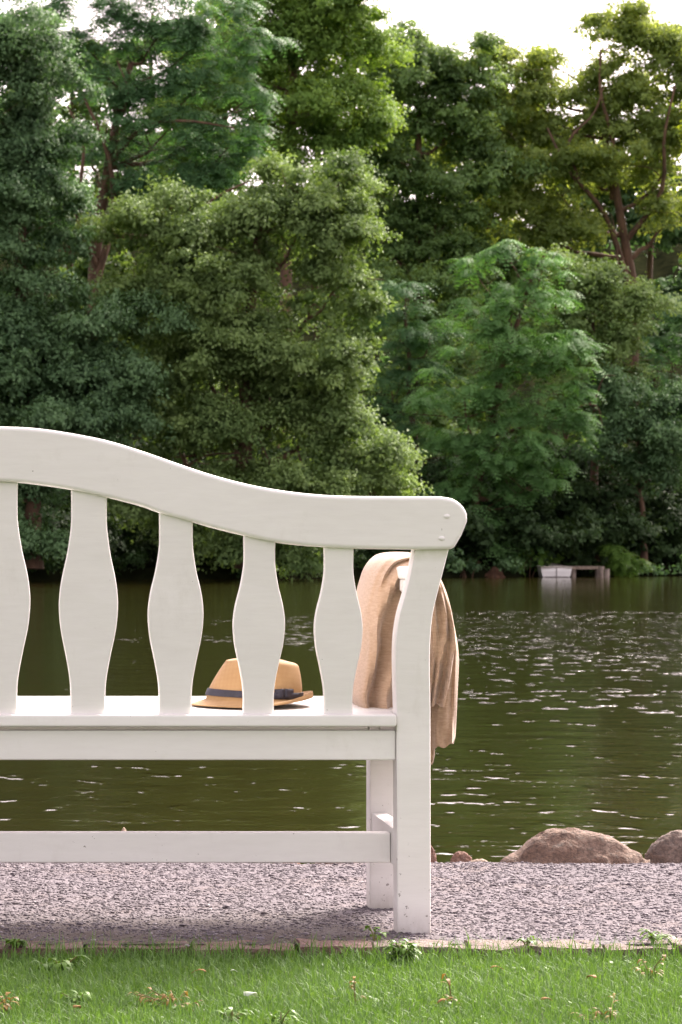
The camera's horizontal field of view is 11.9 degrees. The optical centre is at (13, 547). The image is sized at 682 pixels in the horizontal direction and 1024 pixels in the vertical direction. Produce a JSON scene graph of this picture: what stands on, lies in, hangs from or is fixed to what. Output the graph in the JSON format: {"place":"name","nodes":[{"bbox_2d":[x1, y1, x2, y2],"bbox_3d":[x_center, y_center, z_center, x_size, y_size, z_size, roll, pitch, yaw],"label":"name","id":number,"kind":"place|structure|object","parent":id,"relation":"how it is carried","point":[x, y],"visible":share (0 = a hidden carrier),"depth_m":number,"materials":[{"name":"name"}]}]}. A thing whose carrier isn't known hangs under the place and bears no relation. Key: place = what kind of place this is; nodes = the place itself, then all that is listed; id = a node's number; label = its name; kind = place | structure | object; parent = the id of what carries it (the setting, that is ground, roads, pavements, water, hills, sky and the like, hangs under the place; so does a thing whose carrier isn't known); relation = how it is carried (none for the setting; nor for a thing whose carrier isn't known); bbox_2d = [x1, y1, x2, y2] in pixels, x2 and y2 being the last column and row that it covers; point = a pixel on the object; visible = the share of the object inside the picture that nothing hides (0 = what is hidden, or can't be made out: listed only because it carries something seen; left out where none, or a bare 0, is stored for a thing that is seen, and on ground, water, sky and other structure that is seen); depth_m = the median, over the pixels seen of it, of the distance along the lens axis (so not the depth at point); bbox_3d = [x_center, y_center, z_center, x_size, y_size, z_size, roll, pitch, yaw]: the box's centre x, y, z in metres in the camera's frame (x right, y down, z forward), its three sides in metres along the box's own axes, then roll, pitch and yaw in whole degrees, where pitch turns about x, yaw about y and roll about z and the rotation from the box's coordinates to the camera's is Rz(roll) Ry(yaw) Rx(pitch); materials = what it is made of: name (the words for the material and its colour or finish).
{"place":"outdoors","nodes":[
{"label":"outdoors","id":0,"kind":"place"},
{"bbox_2d":[0,576,681,863],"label":"water","id":1,"kind":"structure","parent":0,"point":[569,704],"depth_m":20.88,"materials":[{"name":"green liquid"}]},
{"bbox_2d":[537,563,571,576],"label":"rowing boat","id":2,"kind":"object","parent":1,"relation":"on","point":[556,570],"visible":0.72,"depth_m":133.00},
{"bbox_2d":[544,566,604,576],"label":"landing stage","id":3,"kind":"object","parent":1,"relation":"in","point":[599,571],"visible":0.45,"depth_m":134.20,"materials":[{"name":"grey wood"}]},
{"bbox_2d":[604,569,609,576],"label":"mooring post","id":4,"kind":"object","parent":1,"relation":"in","point":[606,572],"visible":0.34,"depth_m":132.81,"materials":[{"name":"wood"}]},
{"bbox_2d":[592,543,658,576],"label":"fern shrub","id":5,"kind":"object","parent":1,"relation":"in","point":[621,567],"visible":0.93,"depth_m":136.10,"materials":[{"name":"green plant"}]},
{"bbox_2d":[633,555,681,574],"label":"bank shrub","id":6,"kind":"object","parent":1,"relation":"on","point":[654,568],"visible":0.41,"depth_m":138.07,"materials":[{"name":"green plant"}]},
{"bbox_2d":[0,861,681,952],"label":"gravel path","id":7,"kind":"structure","parent":0,"point":[209,924],"depth_m":7.00,"materials":[{"name":"grey gravel"}]},
{"bbox_2d":[0,940,84,959],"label":"edging brick","id":8,"kind":"object","parent":7,"relation":"on","point":[33,944],"visible":0.27,"depth_m":6.26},
{"bbox_2d":[0,938,29,949],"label":"weed plant","id":9,"kind":"object","parent":8,"relation":"on","point":[19,942],"visible":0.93,"depth_m":6.26,"materials":[{"name":"green plant"}]},
{"bbox_2d":[87,939,188,959],"bbox_3d":[0.241,0.805,6.319,0.202,0.069,0.121,0,0,0],"label":"edging brick","id":10,"kind":"object","parent":7,"relation":"on","point":[149,942],"visible":0.27,"depth_m":6.28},
{"bbox_2d":[0,427,466,933],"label":"garden bench","id":11,"kind":"object","parent":7,"relation":"on","point":[88,719],"visible":0.99,"depth_m":6.49,"materials":[{"name":"white paint"}]},
{"bbox_2d":[192,658,312,707],"bbox_3d":[0.494,0.278,6.715,0.254,0.100,0.238,0,0,0],"label":"straw hat","id":12,"kind":"object","parent":11,"relation":"on","point":[224,689],"visible":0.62,"depth_m":6.66,"materials":[{"name":"beige wicker"}]},
{"bbox_2d":[352,552,458,764],"bbox_3d":[0.822,0.235,6.790,0.232,0.452,0.382,0,0,0],"label":"scarf","id":13,"kind":"object","parent":11,"relation":"on","point":[378,592],"visible":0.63,"depth_m":6.65,"materials":[{"name":"fabric"}]},
{"bbox_2d":[190,941,294,958],"bbox_3d":[0.447,0.806,6.319,0.203,0.071,0.123,0,0,0],"label":"edging brick","id":14,"kind":"object","parent":7,"relation":"on","point":[266,946],"visible":0.31,"depth_m":6.27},
{"bbox_2d":[294,939,372,958],"bbox_3d":[0.622,0.804,6.316,0.149,0.072,0.120,0,0,0],"label":"edging brick","id":15,"kind":"object","parent":7,"relation":"on","point":[334,945],"visible":0.26,"depth_m":6.27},
{"bbox_2d":[368,940,467,956],"bbox_3d":[0.789,0.805,6.315,0.188,0.068,0.113,0,0,0],"label":"edging brick","id":16,"kind":"object","parent":7,"relation":"on","point":[383,943],"visible":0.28,"depth_m":6.30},
{"bbox_2d":[363,925,386,940],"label":"weed plant","id":17,"kind":"object","parent":16,"relation":"on","point":[374,935],"visible":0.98,"depth_m":6.36,"materials":[{"name":"green plant"}]},
{"bbox_2d":[431,846,436,862],"bbox_3d":[1.033,0.816,8.100,0.056,0.154,0.045,0,0,0],"label":"boulder","id":18,"kind":"object","parent":7,"relation":"on","point":[433,857],"visible":0.08,"depth_m":8.09,"materials":[{"name":"stone"}]},
{"bbox_2d":[450,851,471,861],"bbox_3d":[1.119,0.828,8.100,0.062,0.136,0.048,0,0,0],"label":"boulder","id":19,"kind":"object","parent":7,"relation":"on","point":[462,856],"visible":0.22,"depth_m":8.09,"materials":[{"name":"stone"}]},
{"bbox_2d":[471,859,486,861],"bbox_3d":[1.162,0.839,8.080,0.071,0.124,0.050,0,0,0],"label":"boulder","id":20,"kind":"object","parent":7,"relation":"on","point":[477,860],"visible":0.07,"depth_m":8.07,"materials":[{"name":"stone"}]},
{"bbox_2d":[466,940,528,957],"bbox_3d":[0.943,0.806,6.313,0.118,0.072,0.118,0,0,0],"label":"edging brick","id":21,"kind":"object","parent":7,"relation":"on","point":[519,943],"visible":0.26,"depth_m":6.26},
{"bbox_2d":[529,940,602,958],"bbox_3d":[1.073,0.806,6.320,0.144,0.070,0.117,0,0,0],"label":"edging brick","id":22,"kind":"object","parent":7,"relation":"on","point":[589,949],"visible":0.23,"depth_m":6.29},
{"bbox_2d":[511,936,541,947],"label":"weed plant","id":23,"kind":"object","parent":22,"relation":"on","point":[530,940],"visible":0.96,"depth_m":6.27,"materials":[{"name":"green plant"}]},
{"bbox_2d":[500,827,649,864],"bbox_3d":[1.406,0.847,8.118,0.382,0.289,0.235,0,0,0],"label":"boulder","id":24,"kind":"object","parent":7,"relation":"on","point":[566,845],"visible":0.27,"depth_m":8.06,"materials":[{"name":"brown stone"}]},
{"bbox_2d":[597,940,673,960],"bbox_3d":[1.214,0.806,6.317,0.136,0.069,0.128,0,0,0],"label":"edging brick","id":25,"kind":"object","parent":7,"relation":"on","point":[638,943],"visible":0.22,"depth_m":6.28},
{"bbox_2d":[638,928,678,944],"bbox_3d":[1.262,0.766,6.335,0.080,0.038,0.086,0,0,10],"label":"weed plant","id":26,"kind":"object","parent":25,"relation":"on","point":[650,936],"visible":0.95,"depth_m":6.33,"materials":[{"name":"green plant"}]},
{"bbox_2d":[644,830,681,863],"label":"boulder","id":27,"kind":"object","parent":7,"relation":"on","point":[666,848],"visible":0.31,"depth_m":8.16,"materials":[{"name":"brown stone"}]},
{"bbox_2d":[668,939,681,958],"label":"edging brick","id":28,"kind":"object","parent":7,"relation":"on","point":[677,943],"visible":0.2,"depth_m":6.29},
{"bbox_2d":[0,186,681,580],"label":"bank","id":29,"kind":"structure","parent":0,"point":[664,262],"depth_m":167.66,"materials":[{"name":"green plant"}]},
{"bbox_2d":[0,81,85,314],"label":"woodland tree","id":30,"kind":"object","parent":29,"relation":"on","point":[37,214],"depth_m":156.90,"materials":[{"name":"green plant"}]},
{"bbox_2d":[0,34,163,341],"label":"woodland tree","id":31,"kind":"object","parent":29,"relation":"on","point":[76,109],"visible":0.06,"depth_m":161.19,"materials":[{"name":"green plant"}]},
{"bbox_2d":[24,550,149,575],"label":"waterside shrub","id":32,"kind":"object","parent":29,"relation":"on","point":[134,558],"visible":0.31,"depth_m":117.95,"materials":[{"name":"green plant"}]},
{"bbox_2d":[0,0,205,569],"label":"dark alder tree","id":33,"kind":"object","parent":29,"relation":"on","point":[52,356],"visible":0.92,"depth_m":116.19,"materials":[{"name":"green plant"}]},
{"bbox_2d":[66,14,253,374],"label":"woodland tree","id":34,"kind":"object","parent":29,"relation":"on","point":[116,245],"visible":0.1,"depth_m":158.57,"materials":[{"name":"green plant"}]},
{"bbox_2d":[21,0,304,435],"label":"locust tree","id":35,"kind":"object","parent":29,"relation":"on","point":[192,33],"visible":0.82,"depth_m":127.19,"materials":[{"name":"green plant"}]},
{"bbox_2d":[136,0,278,316],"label":"woodland tree","id":36,"kind":"object","parent":29,"relation":"on","point":[206,86],"visible":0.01,"depth_m":161.64,"materials":[{"name":"green plant"}]},
{"bbox_2d":[63,145,434,580],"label":"alder tree","id":37,"kind":"object","parent":29,"relation":"on","point":[269,367],"visible":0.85,"depth_m":118.75,"materials":[{"name":"green plant"}]},
{"bbox_2d":[131,0,420,447],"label":"lime tree","id":38,"kind":"object","parent":29,"relation":"on","point":[318,102],"visible":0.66,"depth_m":139.65,"materials":[{"name":"green plant"}]},
{"bbox_2d":[235,18,418,425],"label":"woodland tree","id":39,"kind":"object","parent":29,"relation":"on","point":[308,298],"visible":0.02,"depth_m":161.67,"materials":[{"name":"green plant"}]},
{"bbox_2d":[17,430,681,577],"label":"undergrowth","id":40,"kind":"object","parent":29,"relation":"on","point":[578,527],"visible":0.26,"depth_m":136.75,"materials":[{"name":"green plant"}]},
{"bbox_2d":[354,548,465,572],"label":"overhanging shrub","id":41,"kind":"object","parent":29,"relation":"on","point":[458,565],"visible":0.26,"depth_m":130.15,"materials":[{"name":"green plant"}]},
{"bbox_2d":[354,264,477,478],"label":"locust tree","id":42,"kind":"object","parent":29,"relation":"on","point":[408,332],"visible":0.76,"depth_m":138.44,"materials":[{"name":"green plant"}]},
{"bbox_2d":[350,93,512,430],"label":"woodland tree","id":43,"kind":"object","parent":29,"relation":"on","point":[384,359],"visible":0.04,"depth_m":167.15,"materials":[{"name":"green plant"}]},
{"bbox_2d":[314,21,560,465],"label":"shaded oak tree","id":44,"kind":"object","parent":29,"relation":"on","point":[444,74],"visible":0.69,"depth_m":148.60,"materials":[{"name":"green plant"}]},
{"bbox_2d":[445,555,526,576],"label":"waterside shrub","id":45,"kind":"object","parent":29,"relation":"on","point":[512,568],"visible":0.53,"depth_m":132.80,"materials":[{"name":"green plant"}]},
{"bbox_2d":[485,567,504,576],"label":"boulder","id":46,"kind":"object","parent":29,"relation":"on","point":[493,572],"visible":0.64,"depth_m":133.27,"materials":[{"name":"brown stone"}]},
{"bbox_2d":[388,87,615,469],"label":"woodland tree","id":47,"kind":"object","parent":29,"relation":"on","point":[510,277],"visible":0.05,"depth_m":162.62,"materials":[{"name":"green plant"}]},
{"bbox_2d":[397,239,611,569],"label":"feathery locust tree","id":48,"kind":"object","parent":29,"relation":"on","point":[491,402],"visible":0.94,"depth_m":134.58,"materials":[{"name":"green plant"}]},
{"bbox_2d":[510,543,564,576],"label":"leafy shrub","id":49,"kind":"object","parent":29,"relation":"on","point":[543,556],"visible":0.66,"depth_m":134.70,"materials":[{"name":"green plant"}]},
{"bbox_2d":[423,0,681,446],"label":"bare trunk oak tree","id":50,"kind":"object","parent":29,"relation":"on","point":[628,26],"visible":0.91,"depth_m":150.91,"materials":[{"name":"green plant"}]},
{"bbox_2d":[484,132,668,479],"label":"woodland tree","id":51,"kind":"object","parent":29,"relation":"on","point":[601,200],"visible":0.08,"depth_m":164.53,"materials":[{"name":"green plant"}]},
{"bbox_2d":[516,241,681,561],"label":"round leaved tree","id":52,"kind":"object","parent":29,"relation":"on","point":[636,303],"visible":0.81,"depth_m":139.97,"materials":[{"name":"green plant"}]},
{"bbox_2d":[551,104,681,427],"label":"woodland tree","id":53,"kind":"object","parent":29,"relation":"on","point":[670,285],"visible":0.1,"depth_m":164.90,"materials":[{"name":"green plant"}]},
{"bbox_2d":[567,361,681,561],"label":"hazel tree","id":54,"kind":"object","parent":29,"relation":"on","point":[657,433],"visible":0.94,"depth_m":138.80,"materials":[{"name":"green plant"}]},
{"bbox_2d":[609,483,681,559],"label":"ivy","id":55,"kind":"object","parent":29,"relation":"on","point":[678,499],"visible":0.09,"depth_m":142.99,"materials":[{"name":"green plant"}]},
{"bbox_2d":[622,294,681,416],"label":"dark locust tree","id":56,"kind":"object","parent":29,"relation":"on","point":[674,318],"visible":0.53,"depth_m":144.38,"materials":[{"name":"green plant"}]},
{"bbox_2d":[632,137,681,341],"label":"woodland tree","id":57,"kind":"object","parent":29,"relation":"on","point":[668,239],"visible":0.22,"depth_m":159.29,"materials":[{"name":"green plant"}]},
{"bbox_2d":[645,120,681,267],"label":"young maple tree","id":58,"kind":"object","parent":29,"relation":"on","point":[680,256],"visible":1,"depth_m":146.18,"materials":[{"name":"green plant"}]},
{"bbox_2d":[0,927,681,1023],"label":"lawn","id":59,"kind":"structure","parent":0,"point":[351,995],"depth_m":5.75,"materials":[{"name":"plant"}]},
{"bbox_2d":[0,992,18,1013],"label":"weed plant","id":60,"kind":"object","parent":59,"relation":"on","point":[5,1006],"visible":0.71,"depth_m":5.50,"materials":[{"name":"beige plant"}]},
{"bbox_2d":[27,955,89,973],"bbox_3d":[0.088,0.784,6.047,0.092,0.044,0.098,0,0,40],"label":"weed plant","id":61,"kind":"object","parent":59,"relation":"on","point":[67,963],"visible":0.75,"depth_m":6.04,"materials":[{"name":"green plant"}]},
{"bbox_2d":[57,990,91,1005],"bbox_3d":[0.110,0.786,5.623,0.068,0.036,0.057,0,0,43],"label":"weed plant","id":62,"kind":"object","parent":59,"relation":"on","point":[84,997],"visible":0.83,"depth_m":5.61,"materials":[{"name":"green plant"}]},
{"bbox_2d":[128,987,198,1009],"bbox_3d":[0.267,0.779,5.583,0.132,0.043,0.099,0,0,22],"label":"weed plant","id":63,"kind":"object","parent":59,"relation":"on","point":[141,997],"visible":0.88,"depth_m":5.57,"materials":[{"name":"brown plant"}]},
{"bbox_2d":[216,1007,253,1020],"bbox_3d":[0.375,0.788,5.425,0.066,0.033,0.066,0,0,38],"label":"weed plant","id":64,"kind":"object","parent":59,"relation":"on","point":[227,1012],"visible":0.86,"depth_m":5.42,"materials":[{"name":"green plant"}]},
{"bbox_2d":[243,991,256,997],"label":"fallen leaf","id":65,"kind":"object","parent":59,"relation":"on","point":[250,993],"visible":1,"depth_m":5.58,"materials":[{"name":"beige plant"}]},
{"bbox_2d":[263,1009,299,1023],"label":"weed plant","id":66,"kind":"object","parent":59,"relation":"on","point":[280,1015],"visible":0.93,"depth_m":5.36,"materials":[{"name":"green plant"}]},
{"bbox_2d":[0,953,681,1023],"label":"clover","id":67,"kind":"object","parent":59,"relation":"on","point":[377,964],"visible":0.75,"depth_m":5.70,"materials":[{"name":"green plant"}]},
{"bbox_2d":[349,976,365,1003],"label":"weed plant","id":68,"kind":"object","parent":59,"relation":"on","point":[354,982],"visible":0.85,"depth_m":5.62,"materials":[{"name":"beige plant"}]},
{"bbox_2d":[381,938,421,962],"bbox_3d":[0.741,0.774,6.177,0.084,0.051,0.080,0,0,0],"label":"weed plant","id":69,"kind":"object","parent":59,"relation":"on","point":[403,950],"visible":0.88,"depth_m":6.17,"materials":[{"name":"green plant"}]},
{"bbox_2d":[442,974,460,1005],"bbox_3d":[0.756,0.769,5.613,0.040,0.058,0.022,0,0,33],"label":"weed plant","id":70,"kind":"object","parent":59,"relation":"on","point":[449,984],"visible":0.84,"depth_m":5.62,"materials":[{"name":"beige plant"}]},
{"bbox_2d":[570,993,616,1022],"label":"weed plant","id":71,"kind":"object","parent":59,"relation":"on","point":[601,1013],"visible":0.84,"depth_m":5.43,"materials":[{"name":"beige plant"}]},
{"bbox_2d":[631,955,665,979],"bbox_3d":[1.170,0.772,5.947,0.044,0.053,0.067,0,0,-40],"label":"weed plant","id":72,"kind":"object","parent":59,"relation":"on","point":[639,960],"visible":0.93,"depth_m":5.95,"materials":[{"name":"beige plant"}]},
{"bbox_2d":[0,0,681,226],"label":"sky","id":73,"kind":"structure","parent":0,"point":[539,20],"materials":[{"name":"white"}]}
]}

